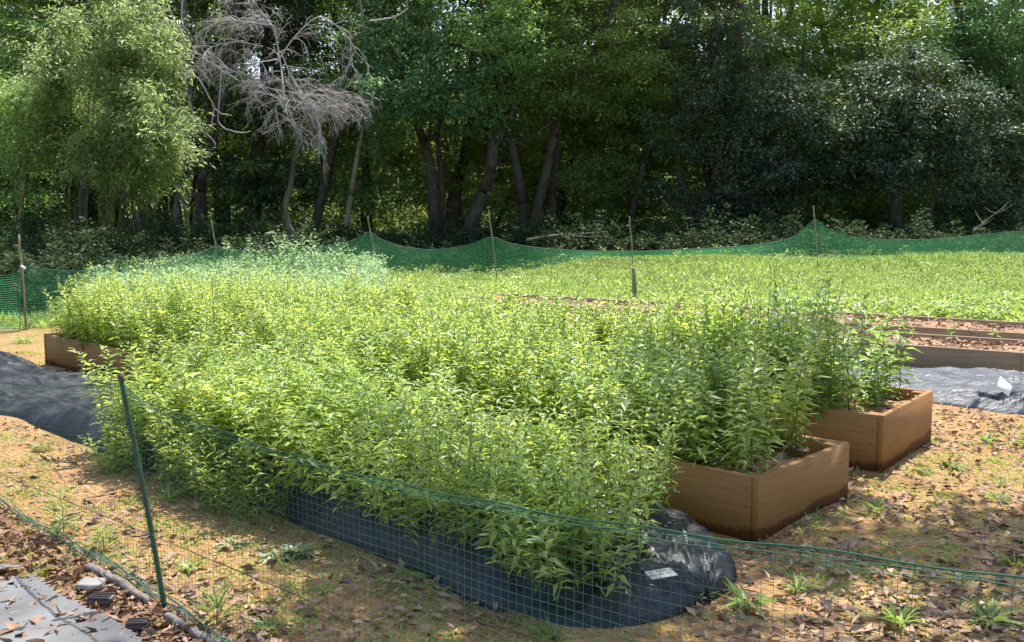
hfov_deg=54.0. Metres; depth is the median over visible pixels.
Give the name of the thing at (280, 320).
bed plant
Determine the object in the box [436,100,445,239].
tree
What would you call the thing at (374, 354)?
bed plant
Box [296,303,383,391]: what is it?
bed plant
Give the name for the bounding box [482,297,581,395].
bed plant
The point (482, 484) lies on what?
bed plant
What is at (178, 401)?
bed plant
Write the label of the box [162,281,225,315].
bed plant
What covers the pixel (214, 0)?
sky
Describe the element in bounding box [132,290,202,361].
bed plant
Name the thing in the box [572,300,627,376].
bed plant
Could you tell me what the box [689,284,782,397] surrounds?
bed plant
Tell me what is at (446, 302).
bed plant
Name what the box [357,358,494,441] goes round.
bed plant
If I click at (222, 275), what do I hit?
bed plant
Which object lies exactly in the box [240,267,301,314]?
bed plant
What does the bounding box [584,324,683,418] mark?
bed plant
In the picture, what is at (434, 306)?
bed plant
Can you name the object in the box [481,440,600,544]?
bed plant
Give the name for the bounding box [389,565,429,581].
weed
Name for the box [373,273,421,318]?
bed plant
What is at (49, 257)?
undergrowth
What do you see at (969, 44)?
tree
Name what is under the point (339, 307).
bed plant
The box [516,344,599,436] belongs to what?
bed plant
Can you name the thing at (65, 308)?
bed plant
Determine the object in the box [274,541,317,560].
weed
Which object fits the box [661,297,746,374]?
bed plant
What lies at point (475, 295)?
bed plant
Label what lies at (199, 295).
bed plant
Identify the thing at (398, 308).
bed plant
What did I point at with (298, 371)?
bed plant
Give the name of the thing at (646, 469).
leafy stem
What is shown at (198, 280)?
bed plant
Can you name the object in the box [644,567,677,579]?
paper label
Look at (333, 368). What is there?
bed plant
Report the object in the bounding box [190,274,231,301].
bed plant
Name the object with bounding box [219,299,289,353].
bed plant
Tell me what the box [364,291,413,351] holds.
bed plant
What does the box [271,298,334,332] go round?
bed plant
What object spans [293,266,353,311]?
bed plant
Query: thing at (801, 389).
bed plant
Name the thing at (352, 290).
bed plant
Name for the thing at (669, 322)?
bed plant
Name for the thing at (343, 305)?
bed plant
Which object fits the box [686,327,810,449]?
bed plant
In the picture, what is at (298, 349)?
bed plant
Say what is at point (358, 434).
bed plant
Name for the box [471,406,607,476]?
bed plant
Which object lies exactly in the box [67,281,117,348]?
bed plant
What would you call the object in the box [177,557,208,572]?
weed
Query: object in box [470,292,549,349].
bed plant
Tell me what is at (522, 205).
tree
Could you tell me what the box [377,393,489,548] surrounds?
bed plant
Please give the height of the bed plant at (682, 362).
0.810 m
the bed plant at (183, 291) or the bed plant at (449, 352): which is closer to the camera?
the bed plant at (449, 352)
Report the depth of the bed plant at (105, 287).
10.17 m
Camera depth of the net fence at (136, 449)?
3.22 m
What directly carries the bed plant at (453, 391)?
on the mulch film at (17, 369)
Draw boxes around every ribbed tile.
[86,592,116,605]
[125,617,149,630]
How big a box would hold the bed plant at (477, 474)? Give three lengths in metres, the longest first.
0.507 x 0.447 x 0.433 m
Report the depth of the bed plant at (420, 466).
4.34 m
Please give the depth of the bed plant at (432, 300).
8.75 m
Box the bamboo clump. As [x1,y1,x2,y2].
[0,0,218,262]
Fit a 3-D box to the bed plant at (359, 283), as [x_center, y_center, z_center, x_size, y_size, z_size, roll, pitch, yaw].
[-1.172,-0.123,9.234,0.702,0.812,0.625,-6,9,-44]
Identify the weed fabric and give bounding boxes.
[0,564,20,568]
[0,574,142,641]
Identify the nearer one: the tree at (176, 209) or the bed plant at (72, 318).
the bed plant at (72, 318)
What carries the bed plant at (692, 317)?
in the raised bed at (894, 434)
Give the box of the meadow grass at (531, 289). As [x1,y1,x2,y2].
[0,250,1023,328]
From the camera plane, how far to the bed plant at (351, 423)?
5.12 m
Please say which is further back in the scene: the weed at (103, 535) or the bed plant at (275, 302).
the bed plant at (275, 302)
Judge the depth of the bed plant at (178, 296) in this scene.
8.84 m
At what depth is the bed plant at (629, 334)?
6.47 m
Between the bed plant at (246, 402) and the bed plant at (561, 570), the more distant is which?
the bed plant at (246, 402)
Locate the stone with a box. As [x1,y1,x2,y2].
[76,578,105,589]
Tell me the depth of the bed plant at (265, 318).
7.50 m
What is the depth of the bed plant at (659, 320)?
7.42 m
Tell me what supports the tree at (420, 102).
on the ground at (438, 599)
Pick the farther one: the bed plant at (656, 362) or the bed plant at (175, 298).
the bed plant at (175, 298)
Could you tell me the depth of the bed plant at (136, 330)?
8.83 m
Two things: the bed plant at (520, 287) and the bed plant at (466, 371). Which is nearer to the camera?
the bed plant at (466, 371)
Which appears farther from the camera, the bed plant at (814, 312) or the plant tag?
the plant tag
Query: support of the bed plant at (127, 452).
on the mulch film at (17, 369)
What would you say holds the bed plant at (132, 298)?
on the raised bed at (744, 505)
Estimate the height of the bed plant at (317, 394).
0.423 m
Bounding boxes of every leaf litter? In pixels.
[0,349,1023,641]
[0,506,204,641]
[476,294,1023,471]
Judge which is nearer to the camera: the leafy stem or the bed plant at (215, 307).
the leafy stem
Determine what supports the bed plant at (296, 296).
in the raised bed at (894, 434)
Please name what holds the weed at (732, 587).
on the ground at (438, 599)
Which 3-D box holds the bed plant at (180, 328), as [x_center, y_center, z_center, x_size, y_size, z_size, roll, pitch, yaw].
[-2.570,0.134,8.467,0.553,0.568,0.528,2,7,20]
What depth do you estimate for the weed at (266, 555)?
4.57 m
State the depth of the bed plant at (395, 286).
8.86 m
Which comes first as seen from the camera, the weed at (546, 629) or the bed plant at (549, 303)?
the weed at (546, 629)
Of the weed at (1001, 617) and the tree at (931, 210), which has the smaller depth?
the weed at (1001, 617)
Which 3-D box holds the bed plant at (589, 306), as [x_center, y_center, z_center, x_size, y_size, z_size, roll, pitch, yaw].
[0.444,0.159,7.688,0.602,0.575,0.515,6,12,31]
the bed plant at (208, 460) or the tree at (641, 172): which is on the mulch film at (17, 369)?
the bed plant at (208, 460)
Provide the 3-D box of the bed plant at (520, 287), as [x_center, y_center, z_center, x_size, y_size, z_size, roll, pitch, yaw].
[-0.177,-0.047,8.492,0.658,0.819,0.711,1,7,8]
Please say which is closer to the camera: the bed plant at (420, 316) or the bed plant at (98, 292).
the bed plant at (420, 316)
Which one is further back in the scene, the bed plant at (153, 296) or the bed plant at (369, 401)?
the bed plant at (153, 296)
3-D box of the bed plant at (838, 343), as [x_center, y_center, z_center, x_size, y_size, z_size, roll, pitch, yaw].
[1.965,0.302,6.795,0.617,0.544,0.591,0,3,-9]
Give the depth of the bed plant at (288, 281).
9.21 m
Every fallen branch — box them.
[527,231,607,247]
[569,229,625,250]
[973,202,1012,231]
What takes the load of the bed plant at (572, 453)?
on the mulch film at (17, 369)
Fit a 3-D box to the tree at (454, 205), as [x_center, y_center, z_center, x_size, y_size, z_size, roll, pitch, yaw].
[-1.609,-5.499,30.805,1.131,6.131,0.814,0,6,0]
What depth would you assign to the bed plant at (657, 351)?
5.74 m
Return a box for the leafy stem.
[633,451,660,496]
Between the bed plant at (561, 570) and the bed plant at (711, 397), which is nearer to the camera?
the bed plant at (561, 570)
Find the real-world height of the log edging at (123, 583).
0.061 m
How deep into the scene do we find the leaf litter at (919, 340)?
10.09 m
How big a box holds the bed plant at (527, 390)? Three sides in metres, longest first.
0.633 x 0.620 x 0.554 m
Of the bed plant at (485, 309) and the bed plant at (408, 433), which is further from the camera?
the bed plant at (485, 309)
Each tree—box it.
[0,0,239,232]
[0,2,198,237]
[0,64,110,247]
[151,0,407,254]
[156,0,259,246]
[167,0,343,243]
[178,186,190,245]
[180,0,408,237]
[271,0,432,237]
[313,0,562,245]
[406,0,601,243]
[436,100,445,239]
[445,51,476,239]
[451,0,647,242]
[513,0,695,229]
[539,0,803,235]
[547,85,566,241]
[628,0,810,234]
[648,20,882,236]
[700,0,896,231]
[745,42,914,243]
[758,0,950,228]
[784,35,1023,245]
[884,96,1023,236]
[896,0,1023,241]
[929,161,940,232]
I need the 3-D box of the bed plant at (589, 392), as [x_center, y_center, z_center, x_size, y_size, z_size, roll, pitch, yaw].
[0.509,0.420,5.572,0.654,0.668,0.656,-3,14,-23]
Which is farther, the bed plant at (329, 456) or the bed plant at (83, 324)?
the bed plant at (83, 324)
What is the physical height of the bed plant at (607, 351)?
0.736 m
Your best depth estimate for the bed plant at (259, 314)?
8.36 m
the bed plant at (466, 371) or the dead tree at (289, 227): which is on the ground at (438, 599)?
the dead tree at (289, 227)
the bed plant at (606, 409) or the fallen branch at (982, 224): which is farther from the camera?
the fallen branch at (982, 224)
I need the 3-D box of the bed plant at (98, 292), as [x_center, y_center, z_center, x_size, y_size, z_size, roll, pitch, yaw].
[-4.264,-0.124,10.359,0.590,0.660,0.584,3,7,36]
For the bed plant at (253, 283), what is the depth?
10.20 m
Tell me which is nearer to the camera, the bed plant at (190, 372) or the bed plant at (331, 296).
the bed plant at (190, 372)
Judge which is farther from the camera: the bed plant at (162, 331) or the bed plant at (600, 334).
the bed plant at (162, 331)
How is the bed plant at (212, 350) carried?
on the mulch film at (17, 369)
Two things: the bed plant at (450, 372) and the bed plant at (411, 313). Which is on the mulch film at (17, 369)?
the bed plant at (450, 372)
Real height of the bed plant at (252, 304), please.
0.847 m
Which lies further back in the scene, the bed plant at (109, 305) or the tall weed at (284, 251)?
the tall weed at (284, 251)
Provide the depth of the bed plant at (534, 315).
8.15 m
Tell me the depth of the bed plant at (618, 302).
8.24 m
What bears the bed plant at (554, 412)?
on the mulch film at (17, 369)
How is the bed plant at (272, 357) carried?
on the mulch film at (17, 369)
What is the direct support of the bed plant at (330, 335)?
in the raised bed at (744, 505)
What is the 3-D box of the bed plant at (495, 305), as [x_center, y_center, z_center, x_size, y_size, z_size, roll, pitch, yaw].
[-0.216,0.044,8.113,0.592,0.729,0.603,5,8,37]
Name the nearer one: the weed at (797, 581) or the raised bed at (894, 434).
the weed at (797, 581)
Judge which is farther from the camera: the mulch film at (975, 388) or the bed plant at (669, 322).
the mulch film at (975, 388)
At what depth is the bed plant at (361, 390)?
5.37 m
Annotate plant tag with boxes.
[997,376,1011,402]
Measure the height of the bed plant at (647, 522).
0.580 m
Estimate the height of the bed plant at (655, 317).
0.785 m
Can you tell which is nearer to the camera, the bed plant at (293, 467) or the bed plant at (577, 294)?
the bed plant at (293, 467)
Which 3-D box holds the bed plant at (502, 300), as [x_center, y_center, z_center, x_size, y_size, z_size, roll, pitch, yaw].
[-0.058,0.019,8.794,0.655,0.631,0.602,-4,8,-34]
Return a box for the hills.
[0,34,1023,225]
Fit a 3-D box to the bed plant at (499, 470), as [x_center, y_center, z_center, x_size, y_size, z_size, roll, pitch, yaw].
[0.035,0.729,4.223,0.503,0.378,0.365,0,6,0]
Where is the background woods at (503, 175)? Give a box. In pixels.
[0,0,1023,242]
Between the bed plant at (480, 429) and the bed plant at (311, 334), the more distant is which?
the bed plant at (311, 334)
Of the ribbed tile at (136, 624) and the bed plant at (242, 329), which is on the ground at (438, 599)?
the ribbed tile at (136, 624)
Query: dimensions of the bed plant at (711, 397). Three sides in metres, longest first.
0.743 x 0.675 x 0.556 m
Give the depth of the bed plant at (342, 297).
7.97 m
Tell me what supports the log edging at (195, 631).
on the ground at (438, 599)
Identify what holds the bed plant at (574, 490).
on the mulch film at (17, 369)
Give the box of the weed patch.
[71,249,395,312]
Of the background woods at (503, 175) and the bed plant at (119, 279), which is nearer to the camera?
the bed plant at (119, 279)
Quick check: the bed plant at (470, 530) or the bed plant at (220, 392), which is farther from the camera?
the bed plant at (220, 392)
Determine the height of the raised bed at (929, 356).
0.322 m
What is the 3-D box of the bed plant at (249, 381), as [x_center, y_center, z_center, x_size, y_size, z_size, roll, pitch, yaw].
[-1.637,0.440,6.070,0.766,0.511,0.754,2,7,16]
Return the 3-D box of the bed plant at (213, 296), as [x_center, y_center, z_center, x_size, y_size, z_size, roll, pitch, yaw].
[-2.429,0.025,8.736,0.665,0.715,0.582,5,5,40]
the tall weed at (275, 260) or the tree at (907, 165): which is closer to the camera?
the tall weed at (275, 260)
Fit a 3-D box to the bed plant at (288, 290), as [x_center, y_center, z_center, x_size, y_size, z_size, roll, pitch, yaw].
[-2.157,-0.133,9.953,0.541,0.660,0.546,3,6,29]
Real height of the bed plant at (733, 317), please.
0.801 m
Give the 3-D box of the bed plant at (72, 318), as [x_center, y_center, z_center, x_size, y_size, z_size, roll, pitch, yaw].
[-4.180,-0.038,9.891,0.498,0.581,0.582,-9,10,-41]
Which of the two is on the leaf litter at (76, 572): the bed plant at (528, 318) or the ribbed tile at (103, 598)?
the ribbed tile at (103, 598)
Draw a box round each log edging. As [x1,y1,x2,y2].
[85,563,150,603]
[163,612,216,641]
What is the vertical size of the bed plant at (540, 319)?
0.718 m
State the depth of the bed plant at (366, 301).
8.87 m
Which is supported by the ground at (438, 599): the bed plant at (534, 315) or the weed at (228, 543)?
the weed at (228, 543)
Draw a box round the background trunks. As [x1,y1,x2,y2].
[1,0,1023,241]
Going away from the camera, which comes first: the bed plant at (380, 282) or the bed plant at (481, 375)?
the bed plant at (481, 375)
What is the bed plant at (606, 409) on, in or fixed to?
in the raised bed at (744, 505)
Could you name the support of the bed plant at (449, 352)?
in the raised bed at (744, 505)
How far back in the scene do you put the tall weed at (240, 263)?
17.55 m
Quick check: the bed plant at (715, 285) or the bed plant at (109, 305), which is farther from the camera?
the bed plant at (109, 305)
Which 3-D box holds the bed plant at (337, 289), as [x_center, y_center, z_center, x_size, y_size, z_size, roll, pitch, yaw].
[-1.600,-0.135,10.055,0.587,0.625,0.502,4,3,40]
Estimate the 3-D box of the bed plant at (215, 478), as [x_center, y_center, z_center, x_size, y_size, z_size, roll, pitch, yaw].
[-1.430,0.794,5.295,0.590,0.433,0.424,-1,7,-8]
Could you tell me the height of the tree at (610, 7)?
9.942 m
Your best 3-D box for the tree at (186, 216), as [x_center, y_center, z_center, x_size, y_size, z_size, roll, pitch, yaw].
[-8.910,-2.849,27.430,0.280,1.636,0.488,0,6,0]
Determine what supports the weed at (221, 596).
on the ground at (438, 599)
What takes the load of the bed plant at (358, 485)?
on the mulch film at (17, 369)
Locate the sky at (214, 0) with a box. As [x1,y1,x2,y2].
[1,0,1023,124]
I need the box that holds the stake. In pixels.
[631,268,636,298]
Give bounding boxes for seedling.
[895,302,906,337]
[947,322,958,335]
[989,319,999,337]
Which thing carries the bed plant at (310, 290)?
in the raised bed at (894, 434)
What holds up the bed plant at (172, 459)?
on the mulch film at (17, 369)
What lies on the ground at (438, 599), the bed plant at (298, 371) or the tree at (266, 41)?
the tree at (266, 41)
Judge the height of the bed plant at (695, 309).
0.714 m
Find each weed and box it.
[4,331,43,343]
[29,440,56,450]
[35,477,91,538]
[79,521,126,548]
[149,483,186,502]
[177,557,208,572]
[183,565,248,624]
[213,535,256,551]
[222,233,259,275]
[225,250,254,278]
[246,614,294,637]
[248,236,302,277]
[255,241,297,276]
[258,544,299,563]
[265,227,310,273]
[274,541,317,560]
[281,229,315,282]
[281,243,324,287]
[296,249,331,278]
[306,228,356,278]
[316,237,353,275]
[338,250,364,273]
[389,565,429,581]
[520,610,576,641]
[717,576,783,621]
[783,571,820,593]
[860,497,890,513]
[866,597,933,632]
[913,467,933,476]
[937,457,974,471]
[956,597,1023,630]
[973,432,1000,440]
[978,491,1012,504]
[991,549,1023,566]
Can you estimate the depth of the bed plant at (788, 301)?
7.11 m
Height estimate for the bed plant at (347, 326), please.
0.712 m
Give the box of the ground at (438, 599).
[0,225,1023,641]
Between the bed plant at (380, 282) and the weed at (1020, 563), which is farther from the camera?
the bed plant at (380, 282)
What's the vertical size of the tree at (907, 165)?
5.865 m
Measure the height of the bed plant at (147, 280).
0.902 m
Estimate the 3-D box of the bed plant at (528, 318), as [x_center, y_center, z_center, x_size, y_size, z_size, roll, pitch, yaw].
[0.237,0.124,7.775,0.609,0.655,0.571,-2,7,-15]
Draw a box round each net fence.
[0,235,215,330]
[0,373,1023,641]
[211,206,1023,278]
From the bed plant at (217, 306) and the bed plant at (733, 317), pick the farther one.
the bed plant at (217, 306)
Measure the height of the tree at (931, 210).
2.322 m
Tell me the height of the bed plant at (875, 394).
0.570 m
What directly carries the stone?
on the leaf litter at (76, 572)
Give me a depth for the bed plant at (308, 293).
9.25 m
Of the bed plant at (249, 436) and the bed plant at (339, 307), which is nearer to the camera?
the bed plant at (249, 436)
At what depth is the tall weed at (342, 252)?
18.28 m
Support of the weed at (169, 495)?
on the ground at (438, 599)
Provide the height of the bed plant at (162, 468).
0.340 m
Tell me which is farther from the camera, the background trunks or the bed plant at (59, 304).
the background trunks
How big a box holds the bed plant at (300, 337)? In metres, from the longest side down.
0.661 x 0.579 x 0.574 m
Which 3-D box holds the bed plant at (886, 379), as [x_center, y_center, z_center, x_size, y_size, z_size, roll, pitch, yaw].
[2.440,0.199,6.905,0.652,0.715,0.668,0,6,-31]
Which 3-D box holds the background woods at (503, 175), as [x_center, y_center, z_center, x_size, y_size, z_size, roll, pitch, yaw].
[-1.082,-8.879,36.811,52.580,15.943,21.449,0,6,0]
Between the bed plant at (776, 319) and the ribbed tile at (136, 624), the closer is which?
the ribbed tile at (136, 624)
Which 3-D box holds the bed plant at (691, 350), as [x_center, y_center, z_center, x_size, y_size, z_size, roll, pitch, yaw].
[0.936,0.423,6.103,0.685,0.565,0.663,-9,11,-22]
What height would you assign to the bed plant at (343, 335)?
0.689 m
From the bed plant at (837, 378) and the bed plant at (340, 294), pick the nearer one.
the bed plant at (837, 378)
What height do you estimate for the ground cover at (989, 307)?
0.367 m
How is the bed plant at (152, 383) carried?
on the mulch film at (17, 369)
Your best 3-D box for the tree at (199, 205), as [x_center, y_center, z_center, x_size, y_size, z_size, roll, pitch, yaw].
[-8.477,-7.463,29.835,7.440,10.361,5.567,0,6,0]
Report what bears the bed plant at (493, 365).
in the raised bed at (744, 505)
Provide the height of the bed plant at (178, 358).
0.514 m
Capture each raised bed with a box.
[44,332,849,541]
[344,349,932,472]
[418,303,1023,371]
[460,293,1023,339]
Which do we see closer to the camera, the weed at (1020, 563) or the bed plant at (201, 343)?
the weed at (1020, 563)
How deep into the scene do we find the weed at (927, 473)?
6.08 m
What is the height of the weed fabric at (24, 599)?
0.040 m
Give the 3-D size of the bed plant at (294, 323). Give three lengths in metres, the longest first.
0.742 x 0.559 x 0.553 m
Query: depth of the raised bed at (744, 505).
5.11 m
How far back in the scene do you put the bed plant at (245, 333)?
7.70 m
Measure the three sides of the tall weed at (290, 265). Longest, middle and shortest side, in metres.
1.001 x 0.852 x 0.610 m
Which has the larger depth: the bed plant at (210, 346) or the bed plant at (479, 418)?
the bed plant at (210, 346)
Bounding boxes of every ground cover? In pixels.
[801,288,1023,321]
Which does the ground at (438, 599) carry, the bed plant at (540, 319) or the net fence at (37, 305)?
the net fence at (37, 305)
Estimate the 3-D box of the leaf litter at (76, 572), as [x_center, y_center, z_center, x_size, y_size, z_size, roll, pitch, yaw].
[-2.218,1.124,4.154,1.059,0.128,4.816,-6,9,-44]
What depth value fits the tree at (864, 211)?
29.69 m
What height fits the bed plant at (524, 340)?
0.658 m
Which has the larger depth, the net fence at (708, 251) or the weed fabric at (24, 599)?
the net fence at (708, 251)
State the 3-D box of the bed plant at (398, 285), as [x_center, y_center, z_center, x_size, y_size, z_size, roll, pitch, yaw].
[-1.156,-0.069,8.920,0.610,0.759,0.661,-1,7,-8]
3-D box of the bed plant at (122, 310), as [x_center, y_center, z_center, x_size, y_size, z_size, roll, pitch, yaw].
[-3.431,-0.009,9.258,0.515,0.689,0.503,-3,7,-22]
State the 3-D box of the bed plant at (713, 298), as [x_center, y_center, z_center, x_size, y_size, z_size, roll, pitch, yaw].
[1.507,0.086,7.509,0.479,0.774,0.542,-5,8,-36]
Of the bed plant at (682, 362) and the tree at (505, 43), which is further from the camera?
the tree at (505, 43)
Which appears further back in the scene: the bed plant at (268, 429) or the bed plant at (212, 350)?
the bed plant at (212, 350)
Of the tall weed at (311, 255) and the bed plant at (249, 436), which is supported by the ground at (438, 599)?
the tall weed at (311, 255)
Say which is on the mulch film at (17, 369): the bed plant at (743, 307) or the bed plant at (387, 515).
the bed plant at (387, 515)
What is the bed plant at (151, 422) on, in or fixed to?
on the mulch film at (17, 369)
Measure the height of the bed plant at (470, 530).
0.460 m
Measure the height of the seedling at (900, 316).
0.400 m
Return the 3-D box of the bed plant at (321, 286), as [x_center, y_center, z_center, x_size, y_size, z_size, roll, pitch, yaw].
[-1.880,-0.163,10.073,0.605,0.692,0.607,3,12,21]
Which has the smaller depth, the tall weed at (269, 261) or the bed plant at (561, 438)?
the bed plant at (561, 438)
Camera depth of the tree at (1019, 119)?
27.77 m
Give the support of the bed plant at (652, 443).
in the raised bed at (744, 505)
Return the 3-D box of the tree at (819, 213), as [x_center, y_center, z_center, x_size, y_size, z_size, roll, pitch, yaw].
[8.727,-4.841,27.989,4.621,5.860,3.926,0,6,0]
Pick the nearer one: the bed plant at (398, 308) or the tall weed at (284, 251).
the bed plant at (398, 308)
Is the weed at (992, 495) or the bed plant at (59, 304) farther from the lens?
the bed plant at (59, 304)
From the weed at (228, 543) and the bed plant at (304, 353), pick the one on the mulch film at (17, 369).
the bed plant at (304, 353)
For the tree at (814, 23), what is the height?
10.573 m
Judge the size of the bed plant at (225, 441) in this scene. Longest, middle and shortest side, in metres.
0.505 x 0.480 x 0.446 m
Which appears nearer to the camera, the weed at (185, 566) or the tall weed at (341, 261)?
the weed at (185, 566)
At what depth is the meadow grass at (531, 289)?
19.64 m
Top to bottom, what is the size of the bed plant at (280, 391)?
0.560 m
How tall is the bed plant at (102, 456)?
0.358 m
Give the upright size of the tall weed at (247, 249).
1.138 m
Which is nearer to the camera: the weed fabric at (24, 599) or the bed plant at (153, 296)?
the weed fabric at (24, 599)
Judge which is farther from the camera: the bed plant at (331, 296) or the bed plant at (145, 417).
the bed plant at (331, 296)
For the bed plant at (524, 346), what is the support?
in the raised bed at (744, 505)
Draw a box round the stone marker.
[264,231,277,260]
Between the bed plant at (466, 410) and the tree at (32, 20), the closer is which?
the bed plant at (466, 410)
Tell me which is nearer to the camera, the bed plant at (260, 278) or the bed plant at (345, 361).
the bed plant at (345, 361)
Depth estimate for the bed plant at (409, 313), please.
8.51 m
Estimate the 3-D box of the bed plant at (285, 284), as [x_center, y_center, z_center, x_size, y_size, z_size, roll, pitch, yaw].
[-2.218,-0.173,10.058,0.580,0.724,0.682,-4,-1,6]
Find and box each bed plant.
[42,277,94,338]
[43,272,105,345]
[59,286,110,347]
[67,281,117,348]
[67,341,193,419]
[70,278,120,317]
[72,417,151,474]
[76,261,135,339]
[78,272,134,327]
[86,276,164,346]
[90,406,167,475]
[92,388,159,463]
[96,265,156,307]
[98,276,148,300]
[99,281,150,342]
[102,278,175,360]
[102,281,163,350]
[103,364,185,437]
[113,285,167,354]
[115,306,225,412]
[116,274,183,318]
[116,281,177,319]
[119,389,180,444]
[122,274,156,319]
[126,257,197,349]
[126,289,193,356]
[127,345,245,427]
[130,381,216,445]
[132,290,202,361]
[135,381,250,448]
[138,271,205,307]
[138,364,266,435]
[139,328,230,387]
[141,270,211,334]
[142,402,256,496]
[142,427,205,488]
[144,269,210,318]
[144,336,250,401]
[145,287,217,361]
[147,408,219,492]
[149,362,272,452]
[154,334,275,401]
[159,362,268,388]
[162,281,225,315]
[163,276,217,357]
[164,433,264,505]
[167,267,238,342]
[167,267,241,354]
[172,304,242,363]
[173,346,318,451]
[173,347,278,441]
[173,359,294,466]
[174,323,267,368]
[175,269,246,324]
[183,270,223,298]
[184,269,266,365]
[184,436,280,514]
[185,333,295,390]
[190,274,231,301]
[190,349,316,415]
[194,384,296,470]
[196,425,300,524]
[198,284,257,354]
[199,297,271,365]
[202,264,271,297]
[206,283,251,351]
[208,359,360,455]
[214,363,371,464]
[217,272,292,319]
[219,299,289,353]
[219,327,335,409]
[220,329,343,383]
[221,322,319,385]
[222,364,329,487]
[223,273,278,309]
[225,307,292,371]
[226,377,364,473]
[234,267,290,308]
[236,270,318,338]
[237,271,303,319]
[237,298,301,341]
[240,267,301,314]
[243,273,313,348]
[247,270,297,295]
[251,301,335,359]
[252,370,383,427]
[254,323,382,402]
[254,411,349,488]
[255,294,328,362]
[255,298,324,353]
[260,270,308,301]
[261,380,405,475]
[265,283,305,307]
[266,282,345,329]
[267,275,321,305]
[268,294,353,360]
[269,342,358,427]
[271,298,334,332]
[274,398,381,500]
[277,296,347,381]
[278,278,346,318]
[282,292,349,347]
[283,397,456,487]
[286,276,338,313]
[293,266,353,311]
[293,348,364,403]
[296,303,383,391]
[298,288,372,340]
[298,421,433,514]
[299,269,355,302]
[299,281,352,311]
[304,283,358,325]
[311,279,392,341]
[311,409,401,501]
[312,298,405,377]
[312,311,394,392]
[312,373,444,453]
[314,333,416,422]
[316,370,407,447]
[317,276,390,313]
[317,307,370,358]
[328,276,380,314]
[331,351,466,426]
[335,279,369,302]
[337,284,381,337]
[338,297,406,355]
[341,366,461,431]
[342,272,412,322]
[344,264,420,313]
[345,271,397,308]
[348,270,412,334]
[348,379,458,466]
[349,297,424,394]
[352,420,457,525]
[354,372,453,506]
[356,321,427,394]
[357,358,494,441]
[362,274,446,353]
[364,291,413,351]
[370,319,441,391]
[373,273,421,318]
[373,296,435,345]
[375,298,432,336]
[375,307,456,411]
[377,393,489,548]
[381,274,440,311]
[383,397,516,468]
[386,295,473,383]
[390,306,466,411]
[391,274,460,329]
[392,420,512,475]
[395,406,500,501]
[398,288,461,331]
[404,419,558,546]
[406,306,480,353]
[408,287,473,332]
[415,315,503,417]
[416,285,478,350]
[417,282,479,314]
[418,374,555,476]
[421,282,491,316]
[427,301,493,394]
[428,300,505,374]
[428,434,563,559]
[435,419,540,512]
[437,379,561,458]
[440,308,513,410]
[442,283,519,344]
[443,414,556,480]
[449,268,527,336]
[449,318,525,422]
[452,281,507,319]
[454,315,568,427]
[459,451,575,533]
[462,308,557,410]
[463,284,535,322]
[466,307,559,393]
[469,438,632,568]
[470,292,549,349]
[470,442,599,580]
[471,293,540,367]
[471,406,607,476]
[473,300,529,330]
[473,465,627,579]
[477,282,540,324]
[480,409,602,491]
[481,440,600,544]
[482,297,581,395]
[482,319,575,424]
[485,411,598,545]
[486,331,581,434]
[488,453,650,601]
[497,268,574,333]
[498,413,606,507]
[500,427,669,567]
[504,302,567,344]
[506,293,584,362]
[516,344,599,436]
[517,329,601,423]
[520,376,616,478]
[526,298,586,345]
[530,295,587,334]
[534,425,652,540]
[535,302,607,364]
[537,297,603,361]
[540,322,615,417]
[542,331,652,451]
[545,272,624,361]
[546,314,631,405]
[550,340,690,459]
[555,404,685,500]
[558,322,658,436]
[560,396,688,512]
[563,310,651,406]
[569,298,636,357]
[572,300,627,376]
[582,292,662,379]
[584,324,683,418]
[591,307,673,369]
[596,333,705,432]
[597,350,709,472]
[598,292,664,344]
[608,297,664,350]
[613,326,706,444]
[618,285,706,386]
[620,290,702,365]
[622,316,737,451]
[623,305,692,368]
[638,336,774,463]
[653,341,760,443]
[655,282,715,376]
[656,284,738,386]
[658,313,794,474]
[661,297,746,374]
[662,278,752,399]
[678,289,719,354]
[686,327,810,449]
[687,282,748,358]
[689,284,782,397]
[698,281,768,382]
[700,284,777,356]
[706,269,803,395]
[714,304,839,457]
[742,296,808,399]
[749,262,819,371]
[762,263,851,423]
[763,329,853,401]
[765,274,837,375]
[772,300,869,420]
[782,277,881,396]
[811,294,922,400]
[816,328,904,406]
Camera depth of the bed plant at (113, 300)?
9.93 m
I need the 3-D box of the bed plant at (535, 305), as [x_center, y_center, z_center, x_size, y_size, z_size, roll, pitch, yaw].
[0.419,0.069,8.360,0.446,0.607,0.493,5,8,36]
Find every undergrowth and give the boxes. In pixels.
[0,201,1023,273]
[0,207,169,313]
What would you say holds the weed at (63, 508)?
on the ground at (438, 599)
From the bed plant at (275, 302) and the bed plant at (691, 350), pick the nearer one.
the bed plant at (691, 350)
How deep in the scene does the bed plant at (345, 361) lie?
6.02 m
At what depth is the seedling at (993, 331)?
10.27 m
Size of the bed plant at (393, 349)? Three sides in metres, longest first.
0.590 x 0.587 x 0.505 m
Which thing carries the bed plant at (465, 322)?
in the raised bed at (744, 505)
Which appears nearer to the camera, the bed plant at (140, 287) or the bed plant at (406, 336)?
the bed plant at (406, 336)
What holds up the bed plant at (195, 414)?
on the mulch film at (17, 369)
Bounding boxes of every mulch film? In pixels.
[0,351,736,627]
[570,339,1023,414]
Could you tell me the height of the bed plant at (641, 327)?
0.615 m
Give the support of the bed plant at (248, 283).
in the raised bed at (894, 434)

